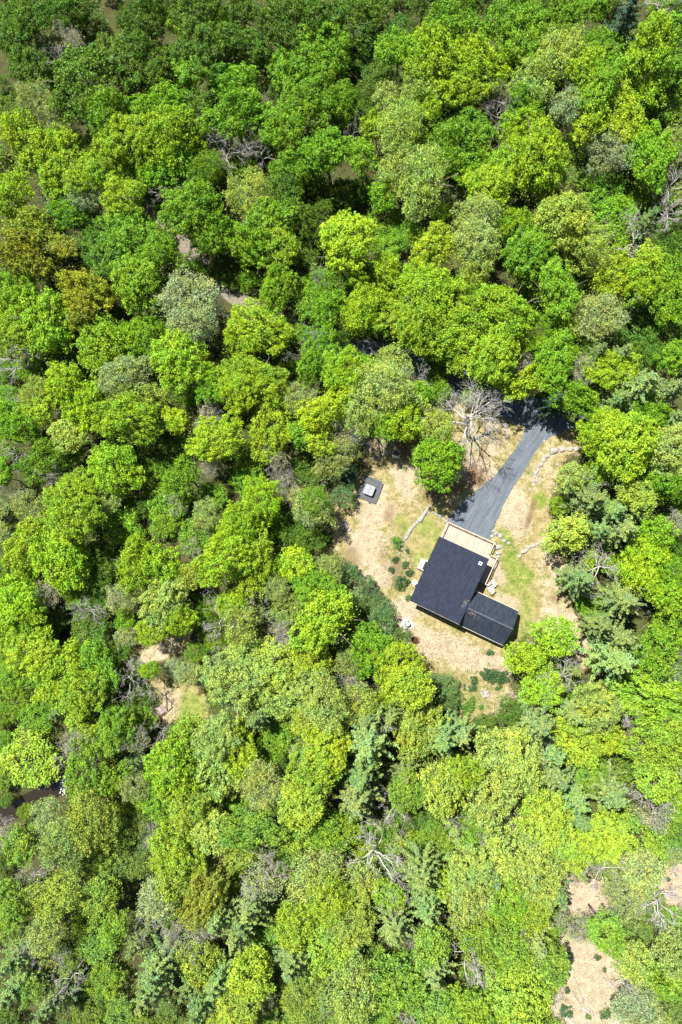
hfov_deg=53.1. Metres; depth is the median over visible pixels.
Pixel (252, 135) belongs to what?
dead tree
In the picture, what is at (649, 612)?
dead tree
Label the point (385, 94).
ash tree
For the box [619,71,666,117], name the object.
oak tree
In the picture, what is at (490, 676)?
shrub
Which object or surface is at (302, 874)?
ash tree
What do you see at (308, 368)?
oak tree
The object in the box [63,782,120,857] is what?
ash tree
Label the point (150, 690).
dead tree
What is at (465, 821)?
understory tree
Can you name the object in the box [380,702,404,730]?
pine tree
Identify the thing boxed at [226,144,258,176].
understory tree
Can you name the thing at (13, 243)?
oak tree
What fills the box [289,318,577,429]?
road
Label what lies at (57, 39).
understory tree
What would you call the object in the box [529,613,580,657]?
maple tree
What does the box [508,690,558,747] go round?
pine tree
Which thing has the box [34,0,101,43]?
oak tree
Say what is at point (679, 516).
budding tree
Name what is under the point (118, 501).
ash tree
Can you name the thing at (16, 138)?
oak tree
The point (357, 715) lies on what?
ash tree
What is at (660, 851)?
understory tree
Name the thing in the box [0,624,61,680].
maple tree
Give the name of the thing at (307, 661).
maple tree
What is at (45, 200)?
dead tree
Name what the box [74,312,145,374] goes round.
maple tree
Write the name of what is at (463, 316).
maple tree
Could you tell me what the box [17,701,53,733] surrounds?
understory tree
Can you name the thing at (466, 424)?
dead tree
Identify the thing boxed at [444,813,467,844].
dead tree
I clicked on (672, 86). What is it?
understory tree
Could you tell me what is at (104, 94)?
oak tree
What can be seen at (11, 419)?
oak tree
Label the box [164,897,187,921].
understory tree
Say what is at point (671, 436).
maple tree
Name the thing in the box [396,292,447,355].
maple tree
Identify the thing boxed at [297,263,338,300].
understory tree
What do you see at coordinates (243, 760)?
maple tree
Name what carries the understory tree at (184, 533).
on the ground at (494, 456)
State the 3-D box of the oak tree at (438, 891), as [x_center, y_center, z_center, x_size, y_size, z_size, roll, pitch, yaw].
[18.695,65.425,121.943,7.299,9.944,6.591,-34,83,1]
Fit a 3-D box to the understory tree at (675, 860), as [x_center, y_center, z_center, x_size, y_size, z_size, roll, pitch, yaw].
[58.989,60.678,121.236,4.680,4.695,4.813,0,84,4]
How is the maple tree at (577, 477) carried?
on the ground at (494, 456)
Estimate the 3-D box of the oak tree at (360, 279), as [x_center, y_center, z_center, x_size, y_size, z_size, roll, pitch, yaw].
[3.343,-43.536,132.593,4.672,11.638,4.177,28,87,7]
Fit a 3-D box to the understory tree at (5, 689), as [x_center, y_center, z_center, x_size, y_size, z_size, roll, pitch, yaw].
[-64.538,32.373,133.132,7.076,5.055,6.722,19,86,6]
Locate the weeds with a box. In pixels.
[145,440,674,1023]
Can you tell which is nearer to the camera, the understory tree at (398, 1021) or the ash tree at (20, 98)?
the understory tree at (398, 1021)
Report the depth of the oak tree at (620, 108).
126.68 m
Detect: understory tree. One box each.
[0,74,13,95]
[0,90,25,126]
[0,143,5,163]
[0,265,7,286]
[0,346,10,366]
[0,358,14,383]
[0,382,23,412]
[0,438,15,462]
[0,499,10,518]
[0,518,11,542]
[0,555,12,581]
[0,647,6,666]
[0,660,27,696]
[0,687,32,724]
[0,707,10,729]
[0,729,11,752]
[0,762,13,793]
[0,793,13,808]
[0,841,9,864]
[0,857,11,886]
[0,921,24,950]
[0,1007,11,1023]
[0,1008,24,1023]
[5,562,36,595]
[11,353,41,381]
[16,802,34,821]
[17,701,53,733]
[24,668,46,691]
[31,948,59,978]
[37,73,58,93]
[38,30,65,59]
[39,493,59,517]
[42,341,82,372]
[45,608,69,635]
[50,935,78,965]
[57,956,84,984]
[57,1015,73,1023]
[62,576,91,609]
[66,974,92,1007]
[67,903,101,937]
[69,839,99,877]
[70,609,113,649]
[70,994,109,1023]
[72,922,114,964]
[75,129,108,160]
[76,10,109,42]
[83,539,118,579]
[83,560,114,593]
[83,956,127,1001]
[86,592,110,617]
[86,844,119,876]
[91,295,122,324]
[96,314,119,336]
[102,814,140,854]
[103,505,145,546]
[103,991,141,1023]
[107,640,134,666]
[111,788,145,819]
[112,625,137,646]
[113,608,136,633]
[113,846,147,882]
[119,657,140,685]
[122,680,154,714]
[124,493,149,520]
[124,748,145,773]
[125,1013,152,1023]
[128,811,153,837]
[129,909,159,939]
[132,706,158,734]
[132,837,160,875]
[135,432,174,476]
[137,459,170,497]
[145,189,168,211]
[146,480,191,525]
[148,502,184,539]
[149,1013,177,1023]
[155,916,174,943]
[155,997,181,1023]
[162,657,185,679]
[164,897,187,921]
[167,434,194,460]
[171,253,208,293]
[173,387,197,407]
[176,1015,199,1023]
[177,511,221,558]
[184,639,209,663]
[193,480,228,513]
[195,594,215,614]
[195,613,221,641]
[200,845,230,877]
[202,624,227,652]
[205,1012,222,1023]
[207,254,232,281]
[219,264,243,290]
[220,788,253,818]
[224,861,246,893]
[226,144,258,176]
[227,462,260,495]
[231,444,266,479]
[234,268,260,293]
[242,917,282,965]
[245,592,273,622]
[248,791,279,822]
[249,137,269,157]
[255,1013,278,1023]
[256,997,279,1023]
[257,722,291,763]
[258,506,288,542]
[258,893,290,927]
[258,976,277,1006]
[259,748,287,775]
[260,711,301,749]
[266,72,300,102]
[266,835,298,873]
[272,350,296,375]
[274,511,311,549]
[277,1013,298,1023]
[280,0,291,5]
[280,316,312,348]
[287,451,330,489]
[290,239,321,267]
[292,281,328,321]
[294,519,330,552]
[295,1014,320,1023]
[296,164,328,200]
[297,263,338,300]
[307,1004,337,1023]
[310,112,346,150]
[323,176,356,210]
[326,1016,359,1023]
[330,482,355,507]
[340,560,362,585]
[348,74,382,107]
[349,21,392,61]
[349,50,386,79]
[349,173,374,203]
[349,835,379,864]
[350,586,371,616]
[351,100,373,131]
[357,575,375,592]
[358,938,385,972]
[360,820,391,852]
[360,995,400,1023]
[361,60,404,100]
[363,586,381,605]
[364,603,397,637]
[367,201,404,236]
[368,593,393,622]
[369,222,406,260]
[369,691,395,711]
[374,850,401,883]
[377,808,402,834]
[378,826,407,858]
[382,11,418,45]
[383,622,411,647]
[388,217,423,252]
[389,1018,408,1023]
[390,0,406,7]
[399,805,420,829]
[404,827,427,853]
[413,804,433,829]
[419,353,453,380]
[419,816,448,842]
[422,375,453,407]
[427,202,453,223]
[427,671,445,694]
[429,836,453,862]
[435,687,461,713]
[439,674,458,692]
[443,181,465,206]
[443,798,476,831]
[447,816,476,847]
[457,960,486,989]
[458,381,486,406]
[465,817,498,855]
[471,713,499,740]
[508,279,542,308]
[535,0,558,9]
[535,1014,563,1023]
[537,649,568,679]
[542,908,566,940]
[547,494,569,516]
[553,130,591,172]
[558,677,583,698]
[560,323,598,363]
[564,258,594,291]
[571,152,610,188]
[574,591,607,618]
[580,540,614,573]
[585,172,627,217]
[589,195,639,245]
[592,853,615,879]
[595,739,636,786]
[599,0,622,6]
[600,550,623,576]
[604,804,676,876]
[609,310,659,360]
[611,229,643,257]
[621,705,660,744]
[622,913,654,945]
[624,958,657,989]
[625,181,653,210]
[629,338,662,372]
[637,887,670,919]
[639,320,681,355]
[645,85,681,126]
[646,0,676,11]
[646,1016,676,1023]
[649,220,681,255]
[650,188,676,212]
[654,904,681,942]
[659,819,681,849]
[660,1002,681,1023]
[661,792,681,824]
[662,841,681,868]
[662,986,681,1014]
[663,603,681,627]
[666,498,681,523]
[669,0,681,13]
[669,779,681,809]
[670,74,681,96]
[670,182,681,208]
[670,208,681,229]
[670,529,681,557]
[670,657,681,687]
[671,156,681,181]
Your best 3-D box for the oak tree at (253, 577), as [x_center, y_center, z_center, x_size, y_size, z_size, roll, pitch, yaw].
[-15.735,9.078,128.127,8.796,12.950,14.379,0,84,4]
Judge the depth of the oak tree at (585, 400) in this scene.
122.11 m
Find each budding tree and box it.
[0,813,30,854]
[10,862,47,896]
[24,566,65,608]
[52,18,89,68]
[52,727,97,768]
[116,723,150,755]
[161,912,217,965]
[193,398,224,432]
[193,455,224,483]
[238,833,290,911]
[253,85,275,109]
[262,445,290,474]
[264,467,299,506]
[268,611,301,646]
[327,420,363,452]
[332,672,367,705]
[511,351,533,378]
[549,907,599,947]
[567,351,606,381]
[621,782,680,835]
[624,725,647,752]
[665,506,681,536]
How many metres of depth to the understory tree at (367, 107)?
138.32 m
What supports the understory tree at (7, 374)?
on the ground at (494, 456)
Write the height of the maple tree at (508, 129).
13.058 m
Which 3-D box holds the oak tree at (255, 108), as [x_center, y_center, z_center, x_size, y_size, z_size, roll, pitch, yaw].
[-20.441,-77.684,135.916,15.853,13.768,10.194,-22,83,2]
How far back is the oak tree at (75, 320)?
131.23 m
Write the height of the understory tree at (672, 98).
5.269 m
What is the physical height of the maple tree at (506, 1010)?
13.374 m
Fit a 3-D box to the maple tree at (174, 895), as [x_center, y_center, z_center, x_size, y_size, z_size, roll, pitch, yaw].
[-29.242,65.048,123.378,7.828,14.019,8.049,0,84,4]
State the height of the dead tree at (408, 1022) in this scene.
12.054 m
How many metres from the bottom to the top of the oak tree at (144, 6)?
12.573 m
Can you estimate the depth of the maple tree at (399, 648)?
122.64 m
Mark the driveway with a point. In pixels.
(478, 511)
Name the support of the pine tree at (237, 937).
on the ground at (494, 456)
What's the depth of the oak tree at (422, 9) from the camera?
134.06 m
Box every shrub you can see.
[388,566,394,573]
[391,556,398,562]
[392,536,403,550]
[394,576,409,590]
[401,561,408,568]
[404,568,412,576]
[410,636,417,644]
[460,704,468,712]
[465,699,474,711]
[469,685,476,691]
[471,676,477,684]
[481,668,494,683]
[486,649,494,655]
[489,669,503,684]
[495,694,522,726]
[499,674,509,683]
[559,1004,572,1018]
[563,987,570,993]
[593,954,601,960]
[599,1007,610,1020]
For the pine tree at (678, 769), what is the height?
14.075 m
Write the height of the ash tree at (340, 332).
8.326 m
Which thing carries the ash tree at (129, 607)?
on the ground at (494, 456)
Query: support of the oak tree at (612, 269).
on the ground at (494, 456)
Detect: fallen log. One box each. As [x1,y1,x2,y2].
[35,851,71,878]
[572,991,590,1018]
[573,977,595,1021]
[594,966,616,988]
[624,978,642,1005]
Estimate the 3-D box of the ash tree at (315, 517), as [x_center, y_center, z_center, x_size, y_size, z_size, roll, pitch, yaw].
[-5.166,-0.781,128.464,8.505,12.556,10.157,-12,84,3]
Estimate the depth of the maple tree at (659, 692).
117.80 m
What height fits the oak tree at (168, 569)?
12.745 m
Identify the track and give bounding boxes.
[132,178,292,329]
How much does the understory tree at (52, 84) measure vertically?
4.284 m
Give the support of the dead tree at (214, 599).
on the ground at (494, 456)
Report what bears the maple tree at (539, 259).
on the ground at (494, 456)
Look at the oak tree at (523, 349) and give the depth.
125.19 m
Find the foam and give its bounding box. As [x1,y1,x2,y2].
[59,772,67,795]
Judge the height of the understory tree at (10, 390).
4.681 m
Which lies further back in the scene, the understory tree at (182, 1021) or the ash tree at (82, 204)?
the ash tree at (82, 204)
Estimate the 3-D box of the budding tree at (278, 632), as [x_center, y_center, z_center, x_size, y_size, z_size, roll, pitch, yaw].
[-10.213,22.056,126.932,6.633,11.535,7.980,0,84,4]
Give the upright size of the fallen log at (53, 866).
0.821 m
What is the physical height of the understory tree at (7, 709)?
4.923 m
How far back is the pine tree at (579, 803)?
116.08 m
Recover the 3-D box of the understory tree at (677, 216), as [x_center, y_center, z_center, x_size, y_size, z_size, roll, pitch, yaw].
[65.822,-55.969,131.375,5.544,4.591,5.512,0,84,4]
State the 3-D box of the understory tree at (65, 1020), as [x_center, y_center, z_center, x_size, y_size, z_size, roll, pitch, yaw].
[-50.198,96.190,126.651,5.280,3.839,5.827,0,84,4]
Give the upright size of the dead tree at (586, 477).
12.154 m
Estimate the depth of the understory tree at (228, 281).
137.49 m
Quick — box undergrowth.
[0,0,681,1023]
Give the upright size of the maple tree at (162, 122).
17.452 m
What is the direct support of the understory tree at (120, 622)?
on the ground at (494, 456)
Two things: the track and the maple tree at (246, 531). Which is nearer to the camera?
the maple tree at (246, 531)
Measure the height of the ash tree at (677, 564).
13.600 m
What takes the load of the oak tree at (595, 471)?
on the ground at (494, 456)
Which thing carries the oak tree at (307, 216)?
on the ground at (494, 456)
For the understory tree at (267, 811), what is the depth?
126.08 m
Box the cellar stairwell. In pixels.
[417,558,427,570]
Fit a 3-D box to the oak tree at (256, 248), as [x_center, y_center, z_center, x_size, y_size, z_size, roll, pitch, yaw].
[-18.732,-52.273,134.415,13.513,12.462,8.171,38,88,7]
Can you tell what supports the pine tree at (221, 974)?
on the ground at (494, 456)
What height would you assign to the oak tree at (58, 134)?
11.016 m
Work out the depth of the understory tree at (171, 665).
130.32 m
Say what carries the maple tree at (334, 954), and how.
on the ground at (494, 456)
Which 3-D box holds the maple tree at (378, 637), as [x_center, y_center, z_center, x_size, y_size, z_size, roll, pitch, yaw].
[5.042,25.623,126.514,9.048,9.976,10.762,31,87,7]
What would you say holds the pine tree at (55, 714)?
on the ground at (494, 456)
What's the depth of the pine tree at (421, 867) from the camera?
118.87 m
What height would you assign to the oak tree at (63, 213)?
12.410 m
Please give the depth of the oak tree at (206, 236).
129.72 m
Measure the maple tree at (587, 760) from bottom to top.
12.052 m
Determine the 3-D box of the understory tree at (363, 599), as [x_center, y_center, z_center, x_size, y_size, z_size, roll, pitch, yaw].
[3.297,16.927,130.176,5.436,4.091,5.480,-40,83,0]
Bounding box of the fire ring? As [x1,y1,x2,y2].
[392,449,400,457]
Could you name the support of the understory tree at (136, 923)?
on the ground at (494, 456)
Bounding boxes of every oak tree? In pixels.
[0,0,35,62]
[0,106,53,180]
[0,162,35,226]
[0,226,60,283]
[0,265,44,304]
[0,286,36,331]
[0,305,41,357]
[0,399,49,448]
[0,456,21,489]
[0,822,44,868]
[0,872,39,934]
[1,202,66,254]
[6,41,56,97]
[12,0,50,48]
[13,285,79,361]
[15,967,53,1011]
[17,395,65,429]
[31,148,76,204]
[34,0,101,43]
[34,360,86,408]
[37,197,97,237]
[41,121,80,162]
[48,234,84,270]
[52,266,116,319]
[55,465,103,510]
[58,372,111,439]
[61,148,118,203]
[62,708,99,738]
[65,292,99,331]
[69,217,128,285]
[76,633,124,698]
[79,82,129,144]
[80,869,124,920]
[92,757,134,799]
[94,31,144,98]
[96,907,132,956]
[98,170,146,226]
[112,531,163,595]
[114,0,170,43]
[120,22,163,64]
[123,77,194,130]
[134,229,181,274]
[135,544,185,585]
[137,565,193,633]
[137,660,162,679]
[138,43,178,90]
[153,176,228,242]
[160,405,193,434]
[160,453,200,496]
[163,8,187,37]
[166,711,203,767]
[168,0,231,37]
[170,15,229,82]
[171,53,208,90]
[175,864,231,933]
[182,81,213,123]
[184,206,233,257]
[192,361,231,404]
[198,87,276,148]
[199,61,268,104]
[204,7,237,51]
[209,804,292,857]
[215,17,272,71]
[217,215,269,271]
[222,318,263,358]
[223,0,255,46]
[234,521,277,598]
[241,194,300,251]
[249,0,301,54]
[257,261,298,316]
[258,104,310,156]
[261,226,303,269]
[265,44,309,93]
[267,143,316,196]
[267,168,301,207]
[276,810,318,854]
[284,420,326,451]
[287,583,360,655]
[288,0,340,53]
[293,16,351,82]
[294,384,358,436]
[295,198,337,245]
[295,322,339,392]
[297,120,354,185]
[301,428,336,457]
[303,40,355,92]
[306,808,366,853]
[310,284,347,330]
[328,0,379,55]
[343,135,380,184]
[345,269,369,289]
[355,0,394,27]
[358,106,393,148]
[365,248,411,302]
[366,171,397,216]
[370,876,406,912]
[373,24,417,88]
[392,698,449,766]
[397,379,434,409]
[404,0,440,26]
[404,985,465,1023]
[406,220,462,273]
[407,921,454,974]
[408,77,450,130]
[411,114,473,178]
[415,752,463,826]
[422,0,494,57]
[428,0,480,27]
[428,861,457,901]
[439,65,487,113]
[441,750,486,799]
[442,874,501,929]
[442,972,498,1023]
[443,840,498,895]
[445,143,490,191]
[447,901,511,971]
[463,760,530,833]
[478,0,542,47]
[480,143,522,194]
[483,925,541,981]
[500,81,545,127]
[500,359,547,403]
[502,638,548,677]
[517,662,565,713]
[520,336,554,360]
[528,0,584,60]
[528,325,579,392]
[530,255,586,322]
[539,372,599,422]
[541,512,594,555]
[547,822,598,875]
[552,311,578,339]
[561,45,608,108]
[567,0,611,33]
[569,102,612,150]
[573,801,638,865]
[574,52,630,130]
[581,458,624,488]
[584,250,649,304]
[600,78,651,150]
[612,8,681,87]
[614,475,658,521]
[615,713,681,774]
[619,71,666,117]
[619,118,681,197]
[619,451,663,487]
[623,261,661,307]
[627,238,666,280]
[628,511,680,555]
[629,607,681,680]
[631,392,676,435]
[638,45,681,94]
[641,455,681,503]
[642,246,681,327]
[643,951,681,1003]
[645,572,681,619]
[651,338,681,378]
[657,8,681,63]
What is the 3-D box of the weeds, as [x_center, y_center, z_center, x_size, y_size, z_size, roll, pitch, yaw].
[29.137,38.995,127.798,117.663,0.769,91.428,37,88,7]
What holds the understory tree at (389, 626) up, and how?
on the ground at (494, 456)
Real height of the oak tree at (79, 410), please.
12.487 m
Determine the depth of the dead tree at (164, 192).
134.86 m
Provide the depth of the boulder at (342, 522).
133.34 m
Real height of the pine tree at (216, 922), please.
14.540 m
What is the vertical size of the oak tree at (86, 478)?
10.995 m
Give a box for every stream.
[0,752,97,827]
[3,591,79,775]
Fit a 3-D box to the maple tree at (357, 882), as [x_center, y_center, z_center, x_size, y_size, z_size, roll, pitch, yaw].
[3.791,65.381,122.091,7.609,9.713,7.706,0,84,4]
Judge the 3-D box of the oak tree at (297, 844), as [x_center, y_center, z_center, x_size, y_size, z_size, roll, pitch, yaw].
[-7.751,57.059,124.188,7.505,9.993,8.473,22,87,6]
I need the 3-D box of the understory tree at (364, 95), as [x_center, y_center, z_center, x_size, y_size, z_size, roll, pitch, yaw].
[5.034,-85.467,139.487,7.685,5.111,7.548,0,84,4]
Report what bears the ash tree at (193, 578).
on the ground at (494, 456)
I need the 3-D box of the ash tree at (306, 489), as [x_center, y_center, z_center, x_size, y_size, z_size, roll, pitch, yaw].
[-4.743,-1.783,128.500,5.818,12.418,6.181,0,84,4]
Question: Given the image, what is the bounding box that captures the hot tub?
[363,484,374,495]
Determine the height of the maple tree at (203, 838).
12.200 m
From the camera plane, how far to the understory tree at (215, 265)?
137.78 m
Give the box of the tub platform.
[356,475,382,503]
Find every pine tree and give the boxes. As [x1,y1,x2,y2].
[0,932,43,979]
[0,952,50,1009]
[31,962,84,1023]
[47,702,73,724]
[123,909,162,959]
[129,953,181,1016]
[137,922,189,994]
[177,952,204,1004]
[182,960,226,1023]
[204,885,245,935]
[205,943,243,1001]
[218,892,268,951]
[231,866,280,926]
[239,700,278,733]
[270,917,312,983]
[313,964,343,1012]
[333,764,385,822]
[335,458,358,484]
[338,704,401,770]
[342,750,383,793]
[353,699,382,731]
[372,884,418,948]
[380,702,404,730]
[388,750,420,784]
[394,836,449,895]
[400,871,444,927]
[405,924,458,991]
[417,703,463,763]
[450,711,480,749]
[475,859,503,890]
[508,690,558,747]
[519,916,554,958]
[529,731,567,767]
[531,755,576,791]
[534,391,563,422]
[537,869,570,910]
[546,765,600,816]
[553,558,597,601]
[553,692,583,727]
[558,661,581,679]
[558,794,591,831]
[560,476,607,520]
[570,860,588,884]
[573,757,629,811]
[574,513,612,548]
[575,630,642,691]
[577,341,607,368]
[577,605,613,645]
[584,614,638,655]
[585,489,633,527]
[587,574,646,621]
[593,513,640,555]
[594,0,644,58]
[596,388,632,415]
[601,343,632,375]
[603,368,664,411]
[615,295,641,323]
[622,206,659,245]
[645,378,681,412]
[646,408,681,428]
[646,748,681,780]
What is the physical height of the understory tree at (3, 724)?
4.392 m
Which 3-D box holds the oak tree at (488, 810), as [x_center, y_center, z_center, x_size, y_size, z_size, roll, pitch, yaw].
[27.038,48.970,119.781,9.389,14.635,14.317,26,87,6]
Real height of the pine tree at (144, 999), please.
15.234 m
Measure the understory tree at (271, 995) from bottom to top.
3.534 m
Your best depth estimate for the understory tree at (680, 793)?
121.44 m
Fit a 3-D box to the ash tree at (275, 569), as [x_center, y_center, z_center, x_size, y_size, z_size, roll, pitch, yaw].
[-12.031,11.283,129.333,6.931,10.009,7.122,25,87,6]
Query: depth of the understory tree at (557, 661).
124.68 m
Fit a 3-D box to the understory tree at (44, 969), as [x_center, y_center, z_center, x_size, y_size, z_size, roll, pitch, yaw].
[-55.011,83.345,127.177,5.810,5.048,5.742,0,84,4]
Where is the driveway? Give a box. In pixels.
[447,415,585,539]
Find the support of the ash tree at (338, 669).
on the ground at (494, 456)
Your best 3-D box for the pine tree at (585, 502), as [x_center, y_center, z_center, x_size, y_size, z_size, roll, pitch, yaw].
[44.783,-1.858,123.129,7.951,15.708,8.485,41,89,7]
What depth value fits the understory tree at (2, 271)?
140.56 m
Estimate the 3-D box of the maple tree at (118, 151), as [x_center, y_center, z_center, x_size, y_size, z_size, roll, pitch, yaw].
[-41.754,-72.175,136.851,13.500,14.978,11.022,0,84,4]
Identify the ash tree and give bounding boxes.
[9,487,47,520]
[14,77,58,129]
[17,373,59,424]
[19,864,92,928]
[24,908,72,965]
[28,795,68,835]
[34,812,88,873]
[39,99,83,141]
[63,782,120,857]
[64,179,104,221]
[89,355,157,400]
[91,484,123,516]
[99,375,176,416]
[104,584,140,614]
[116,770,150,802]
[135,875,177,925]
[155,264,224,332]
[165,293,222,351]
[169,563,199,590]
[172,661,197,687]
[186,146,227,192]
[192,495,221,528]
[218,604,259,650]
[220,824,264,872]
[222,166,271,220]
[236,755,288,812]
[255,555,291,591]
[262,575,289,601]
[271,589,300,626]
[275,380,317,417]
[277,968,331,1023]
[282,833,353,904]
[286,698,325,736]
[288,482,338,529]
[288,662,352,735]
[288,739,312,769]
[298,484,328,516]
[302,868,355,931]
[311,432,363,481]
[312,553,343,584]
[321,940,380,1023]
[325,310,351,344]
[330,647,362,679]
[335,681,380,726]
[338,380,386,438]
[352,356,425,416]
[371,78,412,128]
[371,141,432,201]
[371,342,413,384]
[372,94,429,167]
[396,56,445,110]
[396,141,457,231]
[419,403,455,443]
[448,210,501,269]
[449,190,503,245]
[453,239,494,284]
[498,55,560,109]
[517,312,553,350]
[525,21,585,89]
[548,84,593,137]
[552,162,580,192]
[558,212,615,276]
[565,288,631,342]
[578,117,639,181]
[599,860,650,928]
[604,979,666,1023]
[610,930,655,987]
[618,845,673,900]
[645,551,681,594]
[645,922,681,981]
[661,120,681,164]
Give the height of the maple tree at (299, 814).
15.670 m
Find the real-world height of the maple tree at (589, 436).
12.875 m
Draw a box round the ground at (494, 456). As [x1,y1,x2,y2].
[0,0,681,1023]
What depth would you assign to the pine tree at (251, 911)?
119.44 m
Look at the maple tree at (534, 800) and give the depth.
116.70 m
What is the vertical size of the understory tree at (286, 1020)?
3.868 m
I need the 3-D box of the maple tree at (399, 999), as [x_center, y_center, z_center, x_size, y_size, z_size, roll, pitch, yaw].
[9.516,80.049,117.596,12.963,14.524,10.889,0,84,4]
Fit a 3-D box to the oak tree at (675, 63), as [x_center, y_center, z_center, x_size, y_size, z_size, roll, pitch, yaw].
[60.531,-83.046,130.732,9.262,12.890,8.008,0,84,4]
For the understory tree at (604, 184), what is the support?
on the ground at (494, 456)
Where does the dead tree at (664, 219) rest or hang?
on the ground at (494, 456)
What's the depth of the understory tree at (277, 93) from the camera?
140.75 m
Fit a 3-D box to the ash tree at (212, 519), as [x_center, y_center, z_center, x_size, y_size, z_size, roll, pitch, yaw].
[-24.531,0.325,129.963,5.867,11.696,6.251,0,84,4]
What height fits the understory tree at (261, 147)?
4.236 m
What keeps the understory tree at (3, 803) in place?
on the ground at (494, 456)
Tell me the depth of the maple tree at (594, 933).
112.29 m
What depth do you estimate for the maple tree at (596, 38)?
129.79 m
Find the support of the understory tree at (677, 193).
on the ground at (494, 456)
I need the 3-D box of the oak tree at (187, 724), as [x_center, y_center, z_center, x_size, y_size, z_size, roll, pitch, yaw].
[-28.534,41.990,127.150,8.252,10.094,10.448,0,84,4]
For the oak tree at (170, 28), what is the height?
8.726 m
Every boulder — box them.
[148,705,166,716]
[316,480,327,488]
[338,517,347,530]
[417,515,423,521]
[494,545,501,549]
[520,549,527,553]
[550,447,558,454]
[558,446,564,451]
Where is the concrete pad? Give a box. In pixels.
[399,617,414,630]
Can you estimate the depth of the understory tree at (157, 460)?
134.65 m
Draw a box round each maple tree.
[0,572,47,630]
[0,595,53,650]
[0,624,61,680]
[0,726,64,790]
[1,510,61,581]
[10,432,84,486]
[27,522,92,595]
[29,636,90,714]
[36,481,107,547]
[46,418,88,453]
[47,41,128,126]
[59,664,111,722]
[62,729,110,812]
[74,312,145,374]
[86,438,146,498]
[90,391,164,445]
[91,112,161,167]
[94,699,137,759]
[96,202,161,265]
[104,251,165,314]
[106,142,160,196]
[120,313,168,357]
[132,775,184,824]
[134,99,209,174]
[134,134,211,200]
[134,617,168,647]
[142,737,201,805]
[145,815,208,888]
[149,327,209,393]
[152,856,194,902]
[163,603,201,636]
[165,774,214,830]
[173,937,225,989]
[184,413,247,462]
[188,736,242,802]
[188,806,231,855]
[189,529,260,587]
[190,709,243,762]
[193,651,267,716]
[212,363,262,416]
[212,714,263,787]
[212,974,261,1023]
[214,355,294,407]
[215,500,260,546]
[215,585,248,620]
[216,636,268,686]
[226,297,294,355]
[226,941,275,1003]
[238,474,283,530]
[244,635,298,692]
[245,391,302,464]
[250,670,307,719]
[273,75,333,132]
[273,898,321,954]
[275,774,330,834]
[278,543,316,582]
[285,737,348,794]
[286,634,332,679]
[289,565,346,615]
[298,908,359,983]
[301,717,352,773]
[317,207,377,274]
[319,78,364,127]
[320,344,376,391]
[324,887,377,951]
[325,248,368,290]
[340,282,392,339]
[341,858,382,902]
[343,620,394,680]
[360,946,429,1017]
[363,296,409,339]
[369,410,398,443]
[371,639,425,692]
[380,402,428,444]
[380,664,436,711]
[387,767,424,814]
[393,254,458,320]
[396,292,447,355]
[398,20,470,93]
[407,432,465,493]
[408,302,487,364]
[434,105,498,168]
[437,31,511,101]
[443,336,489,380]
[447,268,488,323]
[462,164,516,213]
[463,322,521,390]
[470,283,540,348]
[473,725,523,775]
[476,952,558,1023]
[479,876,532,932]
[481,816,542,887]
[490,205,535,254]
[494,0,547,82]
[494,103,546,164]
[494,720,546,794]
[498,223,558,287]
[503,115,571,204]
[507,884,554,936]
[508,839,566,914]
[512,782,574,853]
[521,934,571,988]
[527,190,594,254]
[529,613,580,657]
[545,705,602,768]
[554,461,586,494]
[569,680,624,734]
[571,24,626,77]
[574,763,608,792]
[575,405,634,460]
[579,348,641,393]
[584,903,627,959]
[588,722,627,757]
[596,409,666,483]
[606,668,681,727]
[616,530,678,601]
[631,756,681,804]
[642,420,681,480]
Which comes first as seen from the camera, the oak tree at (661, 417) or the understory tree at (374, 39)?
the oak tree at (661, 417)
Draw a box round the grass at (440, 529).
[336,411,585,719]
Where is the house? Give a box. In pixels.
[410,522,517,645]
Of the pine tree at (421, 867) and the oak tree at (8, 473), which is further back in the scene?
the oak tree at (8, 473)
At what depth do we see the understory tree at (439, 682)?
126.58 m
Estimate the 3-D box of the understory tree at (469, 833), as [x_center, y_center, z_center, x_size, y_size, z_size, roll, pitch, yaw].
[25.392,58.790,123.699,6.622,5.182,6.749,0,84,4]
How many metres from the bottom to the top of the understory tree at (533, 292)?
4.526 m
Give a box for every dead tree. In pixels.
[0,331,44,387]
[0,460,29,498]
[1,438,30,466]
[6,391,45,431]
[14,932,71,970]
[31,42,65,69]
[31,172,56,207]
[33,455,81,486]
[40,946,90,1009]
[65,596,97,613]
[69,596,109,626]
[82,748,111,775]
[102,583,129,604]
[110,655,144,705]
[134,909,163,952]
[137,674,161,700]
[137,818,159,855]
[149,172,199,203]
[151,722,171,746]
[159,916,187,955]
[164,489,189,515]
[167,931,186,969]
[182,538,201,560]
[194,515,213,533]
[197,121,234,164]
[198,581,234,615]
[202,617,235,639]
[204,284,229,321]
[209,126,249,174]
[211,643,230,663]
[234,583,266,617]
[240,110,262,155]
[242,130,274,172]
[254,985,273,1013]
[269,618,296,644]
[270,625,293,656]
[274,464,299,493]
[282,340,310,360]
[309,265,327,288]
[342,814,413,910]
[343,112,361,154]
[346,430,373,457]
[372,718,396,737]
[376,778,412,839]
[388,896,404,922]
[396,992,416,1023]
[400,362,430,388]
[400,916,424,954]
[421,371,510,470]
[440,914,491,994]
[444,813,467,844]
[466,939,495,982]
[476,76,516,116]
[479,832,495,859]
[482,92,520,133]
[482,125,510,164]
[483,808,532,849]
[522,735,554,767]
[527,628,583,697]
[537,984,565,1014]
[552,76,571,127]
[552,655,584,695]
[559,862,579,898]
[561,367,592,397]
[562,536,620,600]
[582,853,651,902]
[583,465,613,490]
[596,214,617,245]
[601,963,637,1006]
[609,690,644,727]
[614,203,656,262]
[628,862,681,936]
[645,0,681,21]
[645,646,681,699]
[646,603,681,624]
[650,192,681,232]
[654,152,681,206]

